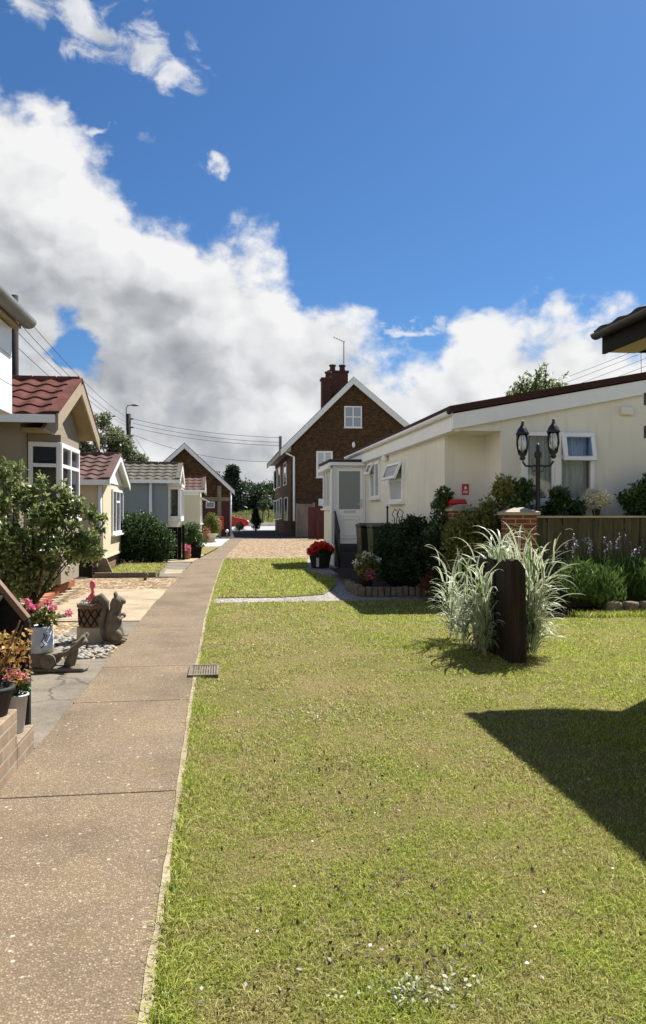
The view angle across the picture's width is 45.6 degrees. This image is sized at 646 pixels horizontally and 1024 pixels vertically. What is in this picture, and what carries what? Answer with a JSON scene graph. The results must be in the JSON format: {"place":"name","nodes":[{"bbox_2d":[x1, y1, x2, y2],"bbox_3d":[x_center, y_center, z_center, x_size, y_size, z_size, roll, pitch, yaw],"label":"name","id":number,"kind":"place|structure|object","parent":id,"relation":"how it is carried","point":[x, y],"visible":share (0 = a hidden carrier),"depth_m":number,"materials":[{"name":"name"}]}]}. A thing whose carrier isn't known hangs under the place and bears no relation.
{"place":"outdoors","nodes":[
{"label":"outdoors","id":0,"kind":"place"},
{"bbox_2d":[0,709,33,789],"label":"brick steps","id":1,"kind":"structure","parent":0,"point":[16,749],"depth_m":4.16,"materials":[{"name":"brick"}]},
{"bbox_2d":[0,620,32,716],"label":"potted plant","id":2,"kind":"object","parent":1,"relation":"on","point":[7,688],"visible":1,"depth_m":4.19,"materials":[{"name":"orange plant"}]},
{"bbox_2d":[2,666,31,732],"bbox_3d":[-1.791,1.089,4.476,0.196,0.379,0.208,0,0,-7],"label":"metal bucket","id":3,"kind":"object","parent":1,"relation":"on","point":[18,701],"visible":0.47,"depth_m":4.44,"materials":[{"name":"metal"}]},
{"bbox_2d":[31,658,108,747],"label":"paving","id":4,"kind":"structure","parent":0,"point":[54,696],"depth_m":6.11,"materials":[{"name":"grey concrete"}]},
{"bbox_2d":[31,632,88,672],"bbox_3d":[-2.432,1.271,6.986,0.599,0.326,0.317,0,0,-7],"label":"cart ornament","id":5,"kind":"object","parent":4,"relation":"on","point":[44,663],"visible":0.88,"depth_m":6.89,"materials":[{"name":"stone"}]},
{"bbox_2d":[23,598,73,653],"bbox_3d":[-2.519,1.019,6.970,0.498,0.493,0.242,0,0,-7],"label":"potted plant","id":6,"kind":"object","parent":5,"relation":"on","point":[42,636],"visible":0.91,"depth_m":6.91,"materials":[{"name":"ceramic"}]},
{"bbox_2d":[33,622,127,658],"bbox_3d":[-3.172,1.444,8.688,1.982,0.001,2.850,0,0,-7],"label":"gravel bed","id":7,"kind":"object","parent":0,"point":[64,627],"visible":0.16,"depth_m":9.44,"materials":[{"name":"gravel"}]},
{"bbox_2d":[54,633,114,659],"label":"pebbles","id":8,"kind":"object","parent":7,"relation":"on","point":[99,648],"visible":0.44,"depth_m":8.05,"materials":[{"name":"stone"}]},
{"bbox_2d":[77,580,102,643],"bbox_3d":[-2.534,1.090,8.464,0.344,0.689,0.344,0,0,-7],"label":"lattice pot","id":9,"kind":"object","parent":8,"relation":"on","point":[89,610],"visible":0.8,"depth_m":8.32,"materials":[{"name":"stone"}]},
{"bbox_2d":[93,591,126,644],"bbox_3d":[-2.329,1.152,8.389,0.364,0.567,0.240,0,0,-7],"label":"squirrel statue","id":10,"kind":"object","parent":7,"relation":"on","point":[109,623],"visible":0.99,"depth_m":8.34,"materials":[{"name":"stone"}]},
{"bbox_2d":[21,577,178,605],"bbox_3d":[-3.973,1.442,13.207,2.769,0.001,7.218,0,0,-7],"label":"gravel bed","id":11,"kind":"object","parent":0,"point":[129,583],"visible":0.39,"depth_m":15.28,"materials":[{"name":"gravel"}]},
{"bbox_2d":[0,456,108,605],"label":"shrub","id":12,"kind":"object","parent":11,"relation":"on","point":[19,579],"visible":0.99,"depth_m":10.65,"materials":[{"name":"green plant"}]},
{"bbox_2d":[39,579,80,612],"bbox_3d":[-4.418,1.371,12.814,0.406,0.158,4.260,0,0,-11],"label":"brick edging","id":13,"kind":"object","parent":11,"relation":"on","point":[57,594],"visible":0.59,"depth_m":12.82,"materials":[{"name":"brick"}]},
{"bbox_2d":[63,621,138,635],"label":"paving","id":14,"kind":"structure","parent":0,"point":[128,626],"depth_m":9.47,"materials":[{"name":"grey concrete"}]},
{"bbox_2d":[39,589,166,620],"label":"paving","id":15,"kind":"structure","parent":0,"point":[138,604],"depth_m":12.16,"materials":[{"name":"stone"}]},
{"bbox_2d":[50,560,168,621],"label":"garden ground","id":16,"kind":"structure","parent":0,"point":[111,568],"depth_m":17.41,"materials":[{"name":"plant"}]},
{"bbox_2d":[0,580,30,724],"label":"timber screen","id":17,"kind":"object","parent":16,"relation":"on","point":[13,611],"visible":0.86,"depth_m":4.62,"materials":[{"name":"black paint"}]},
{"bbox_2d":[0,375,99,602],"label":"park home","id":18,"kind":"object","parent":16,"relation":"on","point":[48,425],"visible":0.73,"depth_m":12.65,"materials":[{"name":"red tile"}]},
{"bbox_2d":[28,441,60,517],"bbox_3d":[-4.570,-0.516,12.599,0.513,1.262,0.070,0,0,-28],"label":"window","id":19,"kind":"structure","parent":18,"relation":"in","point":[45,457],"depth_m":12.60,"materials":[{"name":"white plastic"}]},
{"bbox_2d":[61,443,79,517],"bbox_3d":[-4.454,-0.516,13.493,0.070,1.262,1.590,0,0,-7],"label":"window","id":20,"kind":"structure","parent":18,"relation":"in","point":[70,456],"depth_m":13.51,"materials":[{"name":"white plastic"}]},
{"bbox_2d":[79,542,92,577],"bbox_3d":[-5.843,0.940,16.685,1.620,1.020,0.080,0,0,-7],"label":"fence","id":21,"kind":"object","parent":16,"relation":"on","point":[86,570],"visible":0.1,"depth_m":16.77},
{"bbox_2d":[79,452,130,572],"bbox_3d":[-8.528,-0.051,19.458,6.711,3.003,4.053,0,0,-7],"label":"park home","id":22,"kind":"object","parent":16,"relation":"on","point":[104,479],"visible":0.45,"depth_m":19.05,"materials":[{"name":"brown tile"}]},
{"bbox_2d":[111,489,125,535],"bbox_3d":[-5.436,0.012,20.408,0.130,1.205,2.079,0,0,-7],"label":"window","id":23,"kind":"structure","parent":22,"relation":"in","point":[116,495],"depth_m":20.04,"materials":[{"name":"white plastic"}]},
{"bbox_2d":[98,558,112,572],"bbox_3d":[-4.917,1.240,17.426,0.348,0.419,0.070,0,0,-7],"label":"ramp board","id":24,"kind":"object","parent":16,"relation":"on","point":[103,565],"visible":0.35,"depth_m":17.39,"materials":[{"name":"concrete"}]},
{"bbox_2d":[94,572,155,577],"bbox_3d":[-4.357,1.390,16.929,1.330,0.120,0.060,0,0,-7],"label":"timber edging","id":25,"kind":"object","parent":16,"relation":"on","point":[121,575],"visible":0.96,"depth_m":16.89,"materials":[{"name":"wood"}]},
{"bbox_2d":[120,507,176,563],"bbox_3d":[-5.229,0.678,21.761,2.161,1.655,1.632,0,0,-7],"label":"hedge","id":26,"kind":"object","parent":16,"relation":"on","point":[147,541],"visible":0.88,"depth_m":21.46,"materials":[{"name":"green plant"}]},
{"label":"weedy grass","id":27,"kind":"structure","parent":16,"relation":"on","visible":0},
{"bbox_2d":[112,562,168,574],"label":"weeds","id":28,"kind":"object","parent":27,"relation":"on","point":[157,568],"visible":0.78,"depth_m":19.18,"materials":[{"name":"green plant"}]},
{"bbox_2d":[0,538,242,1023],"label":"path","id":29,"kind":"structure","parent":0,"point":[86,806],"depth_m":3.45,"materials":[{"name":"concrete"}]},
{"bbox_2d":[159,562,190,576],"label":"paving","id":30,"kind":"structure","parent":0,"point":[183,566],"depth_m":19.90,"materials":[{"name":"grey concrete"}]},
{"bbox_2d":[164,554,203,561],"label":"paving","id":31,"kind":"structure","parent":0,"point":[185,560],"depth_m":22.77,"materials":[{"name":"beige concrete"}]},
{"bbox_2d":[167,525,184,559],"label":"gate","id":32,"kind":"structure","parent":31,"relation":"on","point":[179,549],"depth_m":23.02,"materials":[{"name":"metal"}]},
{"bbox_2d":[186,546,201,557],"bbox_3d":[-4.066,1.270,24.177,0.498,0.360,0.400,0,0,-7],"label":"trough","id":33,"kind":"object","parent":31,"relation":"on","point":[195,552],"visible":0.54,"depth_m":23.99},
{"bbox_2d":[181,522,206,546],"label":"shrub","id":34,"kind":"object","parent":33,"relation":"in","point":[192,537],"visible":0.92,"depth_m":24.12,"materials":[{"name":"green plant"}]},
{"bbox_2d":[202,539,228,545],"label":"white paving","id":35,"kind":"structure","parent":0,"point":[219,542],"depth_m":36.21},
{"bbox_2d":[203,512,221,534],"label":"shrub","id":36,"kind":"object","parent":35,"relation":"on","point":[213,524],"visible":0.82,"depth_m":39.15,"materials":[{"name":"green plant"}]},
{"bbox_2d":[34,534,471,862],"bbox_3d":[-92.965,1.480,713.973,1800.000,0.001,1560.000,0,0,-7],"label":"ground","id":37,"kind":"structure","parent":0,"point":[214,550],"depth_m":25.84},
{"bbox_2d":[11,294,20,374],"bbox_3d":[-10.013,-2.800,25.003,0.346,8.500,0.346,0,0,38],"label":"utility pole","id":38,"kind":"object","parent":37,"relation":"on","point":[15,353],"visible":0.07,"depth_m":24.90,"materials":[{"name":"brown wood"}]},
{"bbox_2d":[0,284,36,414],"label":"park home","id":39,"kind":"object","parent":37,"relation":"on","point":[12,310],"visible":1,"depth_m":7.69,"materials":[{"name":"white plastic"}]},
{"bbox_2d":[79,411,150,462],"bbox_3d":[-11.532,-1.891,39.923,5.217,6.702,2.911,0,0,-7],"label":"tree","id":40,"kind":"object","parent":37,"relation":"on","point":[115,439],"visible":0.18,"depth_m":39.64,"materials":[{"name":"green plant"}]},
{"bbox_2d":[126,404,138,436],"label":"utility pole","id":41,"kind":"object","parent":37,"relation":"on","point":[128,423],"visible":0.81,"depth_m":53.90,"materials":[{"name":"brown wood"}]},
{"bbox_2d":[123,461,184,534],"bbox_3d":[-8.926,-0.181,27.120,7.900,3.263,3.510,0,0,-7],"label":"park home","id":42,"kind":"object","parent":37,"relation":"on","point":[157,489],"visible":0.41,"depth_m":26.03,"materials":[{"name":"grey tile"}]},
{"bbox_2d":[168,487,180,518],"bbox_3d":[-5.106,-0.318,26.356,0.430,1.095,0.070,0,0,-7],"label":"window","id":43,"kind":"structure","parent":42,"relation":"in","point":[174,493],"depth_m":26.34,"materials":[{"name":"white plastic"}]},
{"bbox_2d":[181,487,183,518],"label":"window","id":44,"kind":"structure","parent":42,"relation":"in","point":[182,489],"depth_m":27.25,"materials":[{"name":"white plastic"}]},
{"bbox_2d":[137,559,223,1023],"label":"path edging","id":45,"kind":"object","parent":37,"relation":"on","point":[146,984],"visible":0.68,"depth_m":2.97,"materials":[{"name":"concrete"}]},
{"bbox_2d":[179,476,208,539],"bbox_3d":[-9.611,-0.202,38.881,7.580,3.303,3.154,0,0,-7],"label":"park home","id":46,"kind":"object","parent":37,"relation":"on","point":[195,488],"visible":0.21,"depth_m":37.91,"materials":[{"name":"brown tile"}]},
{"bbox_2d":[163,443,234,536],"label":"garage","id":47,"kind":"structure","parent":37,"relation":"on","point":[219,492],"depth_m":45.09,"materials":[{"name":"brick"}]},
{"bbox_2d":[202,509,216,532],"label":"door","id":48,"kind":"structure","parent":47,"relation":"in","point":[204,511],"depth_m":45.06,"materials":[{"name":"red paint"}]},
{"bbox_2d":[222,501,229,535],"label":"brick pier","id":49,"kind":"structure","parent":47,"relation":"in","point":[225,504],"depth_m":45.21,"materials":[{"name":"red brick"}]},
{"bbox_2d":[267,337,409,535],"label":"house","id":50,"kind":"structure","parent":37,"relation":"on","point":[353,414],"depth_m":46.56,"materials":[{"name":"red brick"}]},
{"bbox_2d":[283,461,286,485],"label":"window","id":51,"kind":"structure","parent":50,"relation":"in","point":[285,463],"depth_m":50.16,"materials":[{"name":"white plastic"}]},
{"bbox_2d":[284,497,287,520],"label":"window","id":52,"kind":"structure","parent":50,"relation":"in","point":[286,498],"depth_m":49.16,"materials":[{"name":"white plastic"}]},
{"bbox_2d":[316,451,332,477],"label":"window","id":53,"kind":"structure","parent":50,"relation":"in","point":[321,456],"depth_m":46.35,"materials":[{"name":"white plastic"}]},
{"bbox_2d":[344,406,362,428],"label":"window","id":54,"kind":"structure","parent":50,"relation":"in","point":[352,414],"depth_m":46.60,"materials":[{"name":"white plastic"}]},
{"bbox_2d":[317,372,645,589],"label":"bungalow","id":55,"kind":"object","parent":37,"relation":"on","point":[414,466],"visible":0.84,"depth_m":12.83,"materials":[{"name":"white paint"}]},
{"bbox_2d":[321,467,331,509],"bbox_3d":[0.120,-0.627,21.500,0.130,1.145,1.950,0,0,-7],"label":"window","id":56,"kind":"structure","parent":55,"relation":"in","point":[326,474],"depth_m":21.79,"materials":[{"name":"white plastic"}]},
{"bbox_2d":[336,468,362,543],"bbox_3d":[0.712,-0.165,20.521,0.742,2.030,0.115,0,0,-7],"label":"door","id":57,"kind":"structure","parent":55,"relation":"in","point":[349,481],"depth_m":20.53,"materials":[{"name":"white plastic"}]},
{"bbox_2d":[363,460,380,500],"bbox_3d":[1.223,-0.771,19.166,0.225,0.953,1.295,0,0,-7],"label":"window","id":58,"kind":"structure","parent":55,"relation":"in","point":[373,469],"depth_m":19.14,"materials":[{"name":"white plastic"}]},
{"bbox_2d":[381,460,404,504],"bbox_3d":[1.517,-0.625,16.798,0.254,0.919,1.402,0,0,-7],"label":"window","id":59,"kind":"structure","parent":55,"relation":"in","point":[393,472],"depth_m":16.64,"materials":[{"name":"white plastic"}]},
{"bbox_2d":[521,432,596,505],"bbox_3d":[3.860,-0.705,12.620,1.353,1.216,0.327,0,0,-7],"label":"window","id":60,"kind":"structure","parent":55,"relation":"in","point":[568,469],"depth_m":12.71,"materials":[{"name":"white plastic"}]},
{"bbox_2d":[505,362,568,395],"bbox_3d":[9.420,-2.636,34.097,3.056,8.188,3.244,0,0,39],"label":"tree","id":61,"kind":"object","parent":37,"relation":"on","point":[538,384],"visible":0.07,"depth_m":34.03,"materials":[{"name":"green plant"}]},
{"bbox_2d":[590,305,645,437],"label":"bungalow","id":62,"kind":"object","parent":37,"relation":"on","point":[625,333],"visible":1,"depth_m":6.62,"materials":[{"name":"black tile"}]},
{"bbox_2d":[232,526,274,529],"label":"road","id":63,"kind":"structure","parent":0,"point":[261,528],"depth_m":67.12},
{"bbox_2d":[232,516,248,529],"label":"parked car","id":64,"kind":"object","parent":63,"relation":"on","point":[236,520],"visible":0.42,"depth_m":62.11,"materials":[{"name":"red metal"}]},
{"bbox_2d":[241,516,274,523],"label":"grass bank","id":65,"kind":"structure","parent":0,"point":[264,521],"depth_m":90.68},
{"bbox_2d":[223,464,248,512],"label":"tree","id":66,"kind":"object","parent":65,"relation":"on","point":[234,481],"visible":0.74,"depth_m":109.31,"materials":[{"name":"green plant"}]},
{"bbox_2d":[232,508,274,521],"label":"rough grass","id":67,"kind":"structure","parent":65,"relation":"on","point":[269,519],"depth_m":100.89,"materials":[{"name":"green plant"}]},
{"bbox_2d":[241,479,273,511],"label":"tree","id":68,"kind":"object","parent":65,"relation":"on","point":[256,494],"visible":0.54,"depth_m":116.37,"materials":[{"name":"green plant"}]},
{"bbox_2d":[258,499,268,522],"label":"young tree","id":69,"kind":"object","parent":65,"relation":"on","point":[263,502],"visible":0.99,"depth_m":89.86,"materials":[{"name":"green plant"}]},
{"bbox_2d":[258,477,274,499],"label":"tree","id":70,"kind":"object","parent":65,"relation":"on","point":[271,487],"visible":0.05,"depth_m":120.58,"materials":[{"name":"green plant"}]},
{"bbox_2d":[216,530,307,538],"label":"driveway","id":71,"kind":"structure","parent":0,"point":[259,534],"depth_m":47.26,"materials":[{"name":"asphalt"}]},
{"bbox_2d":[250,508,262,530],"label":"conifer","id":72,"kind":"object","parent":71,"relation":"on","point":[256,520],"visible":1,"depth_m":57.27,"materials":[{"name":"green plant"}]},
{"bbox_2d":[296,502,314,536],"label":"fence","id":73,"kind":"object","parent":71,"relation":"on","point":[301,520],"visible":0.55,"depth_m":44.43,"materials":[{"name":"wood"}]},
{"bbox_2d":[212,558,335,597],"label":"lawn","id":74,"kind":"structure","parent":0,"point":[288,582],"depth_m":15.66,"materials":[{"name":"plant"}]},
{"bbox_2d":[122,559,225,1023],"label":"edge grass","id":75,"kind":"structure","parent":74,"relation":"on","point":[169,915],"depth_m":2.94,"materials":[{"name":"plant"}]},
{"bbox_2d":[225,539,323,558],"bbox_3d":[-1.350,1.444,32.586,5.584,0.001,18.021,0,0,-5],"label":"gravel patch","id":76,"kind":"object","parent":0,"point":[269,548],"visible":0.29,"depth_m":30.38,"materials":[{"name":"gravel"}]},
{"bbox_2d":[308,507,323,539],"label":"gate","id":77,"kind":"structure","parent":76,"relation":"on","point":[315,522],"depth_m":40.28,"materials":[{"name":"red paint"}]},
{"bbox_2d":[0,0,645,486],"label":"sky","id":78,"kind":"structure","parent":0,"point":[198,197],"materials":[{"name":"blue"}]},
{"bbox_2d":[213,559,436,602],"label":"gravel path","id":79,"kind":"structure","parent":0,"point":[338,591],"depth_m":13.03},
{"bbox_2d":[306,541,334,567],"bbox_3d":[-0.066,1.085,19.909,0.792,0.709,0.771,0,0,-7],"label":"flower tub","id":80,"kind":"object","parent":79,"relation":"on","point":[320,553],"visible":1,"depth_m":19.68,"materials":[{"name":"plastic"}]},
{"bbox_2d":[345,579,434,596],"bbox_3d":[1.211,1.350,13.841,1.446,0.203,1.405,0,0,-7],"label":"planter edging","id":81,"kind":"object","parent":79,"relation":"on","point":[352,587],"visible":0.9,"depth_m":13.18,"materials":[{"name":"stone"}]},
{"bbox_2d":[417,563,450,596],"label":"shrub","id":82,"kind":"object","parent":79,"relation":"on","point":[424,584],"visible":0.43,"depth_m":12.79,"materials":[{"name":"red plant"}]},
{"bbox_2d":[421,485,453,596],"bbox_3d":[1.969,0.490,12.979,0.614,1.923,0.513,0,0,-7],"label":"shrub","id":83,"kind":"object","parent":79,"relation":"on","point":[440,501],"visible":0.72,"depth_m":12.93,"materials":[{"name":"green plant"}]},
{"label":"bin slab","id":84,"kind":"structure","parent":79,"relation":"on","visible":0},
{"bbox_2d":[355,523,369,568],"bbox_3d":[1.087,0.800,17.677,0.600,1.100,0.778,0,0,-7],"label":"wheelie bin","id":85,"kind":"object","parent":84,"relation":"on","point":[361,536],"visible":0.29,"depth_m":17.35,"materials":[{"name":"plastic"}]},
{"bbox_2d":[366,523,397,569],"bbox_3d":[1.296,0.800,16.918,0.600,1.100,0.778,0,0,-7],"label":"wheelie bin","id":86,"kind":"object","parent":84,"relation":"on","point":[372,528],"visible":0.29,"depth_m":16.69,"materials":[{"name":"green plastic"}]},
{"bbox_2d":[329,568,413,586],"bbox_3d":[1.042,1.310,15.615,1.400,0.001,4.900,0,0,-7],"label":"planting bed","id":87,"kind":"object","parent":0,"point":[348,573],"visible":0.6,"depth_m":15.36,"materials":[{"name":"soil"}]},
{"bbox_2d":[352,551,380,585],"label":"potted plant","id":88,"kind":"object","parent":87,"relation":"on","point":[367,571],"visible":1,"depth_m":13.46,"materials":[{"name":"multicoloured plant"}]},
{"bbox_2d":[370,513,452,586],"bbox_3d":[1.504,0.669,14.381,1.206,1.358,3.929,0,0,-7],"label":"shrub","id":89,"kind":"object","parent":87,"relation":"on","point":[403,553],"visible":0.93,"depth_m":13.45,"materials":[{"name":"green plant"}]},
{"bbox_2d":[127,599,645,1023],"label":"lawn","id":90,"kind":"structure","parent":0,"point":[469,712],"depth_m":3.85,"materials":[{"name":"plant"}]},
{"bbox_2d":[247,699,510,1019],"bbox_3d":[0.156,1.413,3.953,1.128,0.051,3.683,0,0,-7],"label":"clover patch","id":91,"kind":"object","parent":90,"relation":"on","point":[416,984],"visible":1,"depth_m":2.29,"materials":[{"name":"green plant"}]},
{"bbox_2d":[168,681,619,998],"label":"daisy heads","id":92,"kind":"object","parent":90,"relation":"on","point":[202,987],"visible":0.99,"depth_m":2.59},
{"bbox_2d":[147,606,644,1023],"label":"dead leaf bits","id":93,"kind":"object","parent":90,"relation":"on","point":[328,960],"visible":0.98,"depth_m":2.54,"materials":[{"name":"plant"}]},
{"bbox_2d":[425,545,502,656],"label":"striped grass","id":94,"kind":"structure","parent":90,"relation":"on","point":[462,623],"depth_m":7.86,"materials":[{"name":"plant"}]},
{"bbox_2d":[476,557,525,663],"bbox_3d":[1.786,0.949,7.810,0.160,1.002,1.068,0,0,-7],"label":"timber screen","id":95,"kind":"object","parent":90,"relation":"on","point":[509,579],"visible":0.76,"depth_m":7.33,"materials":[{"name":"wood"}]},
{"bbox_2d":[426,598,605,618],"bbox_3d":[4.838,1.446,12.025,6.300,0.001,3.200,0,0,-7],"label":"planting bed","id":96,"kind":"object","parent":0,"point":[562,610],"depth_m":11.39,"materials":[{"name":"soil"}]},
{"bbox_2d":[444,499,466,594],"bbox_3d":[2.240,0.618,13.018,0.323,1.665,0.360,0,0,-7],"label":"fire box","id":97,"kind":"object","parent":96,"relation":"on","point":[451,502],"visible":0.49,"depth_m":12.85,"materials":[{"name":"red paint"}]},
{"bbox_2d":[444,504,479,596],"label":"brick pillar","id":98,"kind":"structure","parent":96,"relation":"on","point":[452,510],"depth_m":12.57,"materials":[{"name":"brick"}]},
{"bbox_2d":[436,472,515,589],"bbox_3d":[2.452,0.406,12.119,1.319,2.091,0.865,0,0,-7],"label":"shrub","id":99,"kind":"object","parent":96,"relation":"on","point":[462,526],"visible":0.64,"depth_m":12.04,"materials":[{"name":"green plant"}]},
{"bbox_2d":[423,554,542,611],"bbox_3d":[2.436,1.081,11.704,1.437,0.803,2.049,0,0,-7],"label":"shrub","id":100,"kind":"object","parent":96,"relation":"on","point":[444,576],"visible":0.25,"depth_m":12.24,"materials":[{"name":"green plant"}]},
{"bbox_2d":[497,507,540,583],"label":"brick pillar","id":101,"kind":"structure","parent":96,"relation":"on","point":[524,518],"depth_m":11.34,"materials":[{"name":"brick"}]},
{"bbox_2d":[499,477,540,532],"bbox_3d":[3.058,0.442,12.123,0.712,2.016,0.592,0,0,-7],"label":"shrub","id":102,"kind":"object","parent":96,"relation":"on","point":[524,491],"visible":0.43,"depth_m":12.05,"materials":[{"name":"green plant"}]},
{"bbox_2d":[540,484,588,603],"bbox_3d":[3.747,0.503,12.102,0.914,1.896,0.593,0,0,-7],"label":"shrub","id":103,"kind":"object","parent":96,"relation":"on","point":[561,502],"visible":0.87,"depth_m":12.07,"materials":[{"name":"green plant"}]},
{"bbox_2d":[537,516,645,606],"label":"fence","id":104,"kind":"object","parent":96,"relation":"on","point":[549,528],"visible":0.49,"depth_m":11.71,"materials":[{"name":"wood"}]},
{"bbox_2d":[579,487,614,518],"bbox_3d":[4.377,0.524,12.251,0.445,1.853,0.557,0,0,-35],"label":"standard tree","id":105,"kind":"object","parent":96,"relation":"on","point":[598,500],"visible":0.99,"depth_m":12.18,"materials":[{"name":"beige plant"}]},
{"bbox_2d":[555,532,645,608],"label":"lavender","id":106,"kind":"object","parent":96,"relation":"on","point":[599,580],"visible":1,"depth_m":11.06,"materials":[{"name":"green plant"}]},
{"bbox_2d":[568,608,645,618],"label":"grass","id":107,"kind":"structure","parent":96,"relation":"on","point":[601,613],"depth_m":10.52,"materials":[{"name":"plant"}]},
{"bbox_2d":[606,601,645,611],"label":"stone edging","id":108,"kind":"object","parent":96,"relation":"on","point":[626,605],"visible":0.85,"depth_m":10.72,"materials":[{"name":"stone"}]},
{"bbox_2d":[614,473,645,556],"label":"shrub","id":109,"kind":"object","parent":96,"relation":"on","point":[630,499],"visible":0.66,"depth_m":12.28,"materials":[{"name":"green plant"}]},
{"bbox_2d":[455,522,583,653],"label":"striped grass","id":110,"kind":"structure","parent":0,"point":[535,630],"depth_m":7.54,"materials":[{"name":"plant"}]},
{"bbox_2d":[516,418,559,515],"bbox_3d":[3.345,-0.005,11.952,0.684,2.910,0.207,0,0,2],"label":"lamp post","id":111,"kind":"object","parent":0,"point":[553,427],"visible":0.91,"depth_m":11.92,"materials":[{"name":"metal"}]},
{"label":"path base","id":112,"kind":"structure","parent":0,"visible":0},
{"bbox_2d":[188,664,218,678],"bbox_3d":[-1.064,1.427,6.857,0.260,0.045,0.460,0,0,-7],"label":"drain cover","id":113,"kind":"object","parent":112,"relation":"on","point":[191,673],"visible":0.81,"depth_m":6.82,"materials":[{"name":"metal"}]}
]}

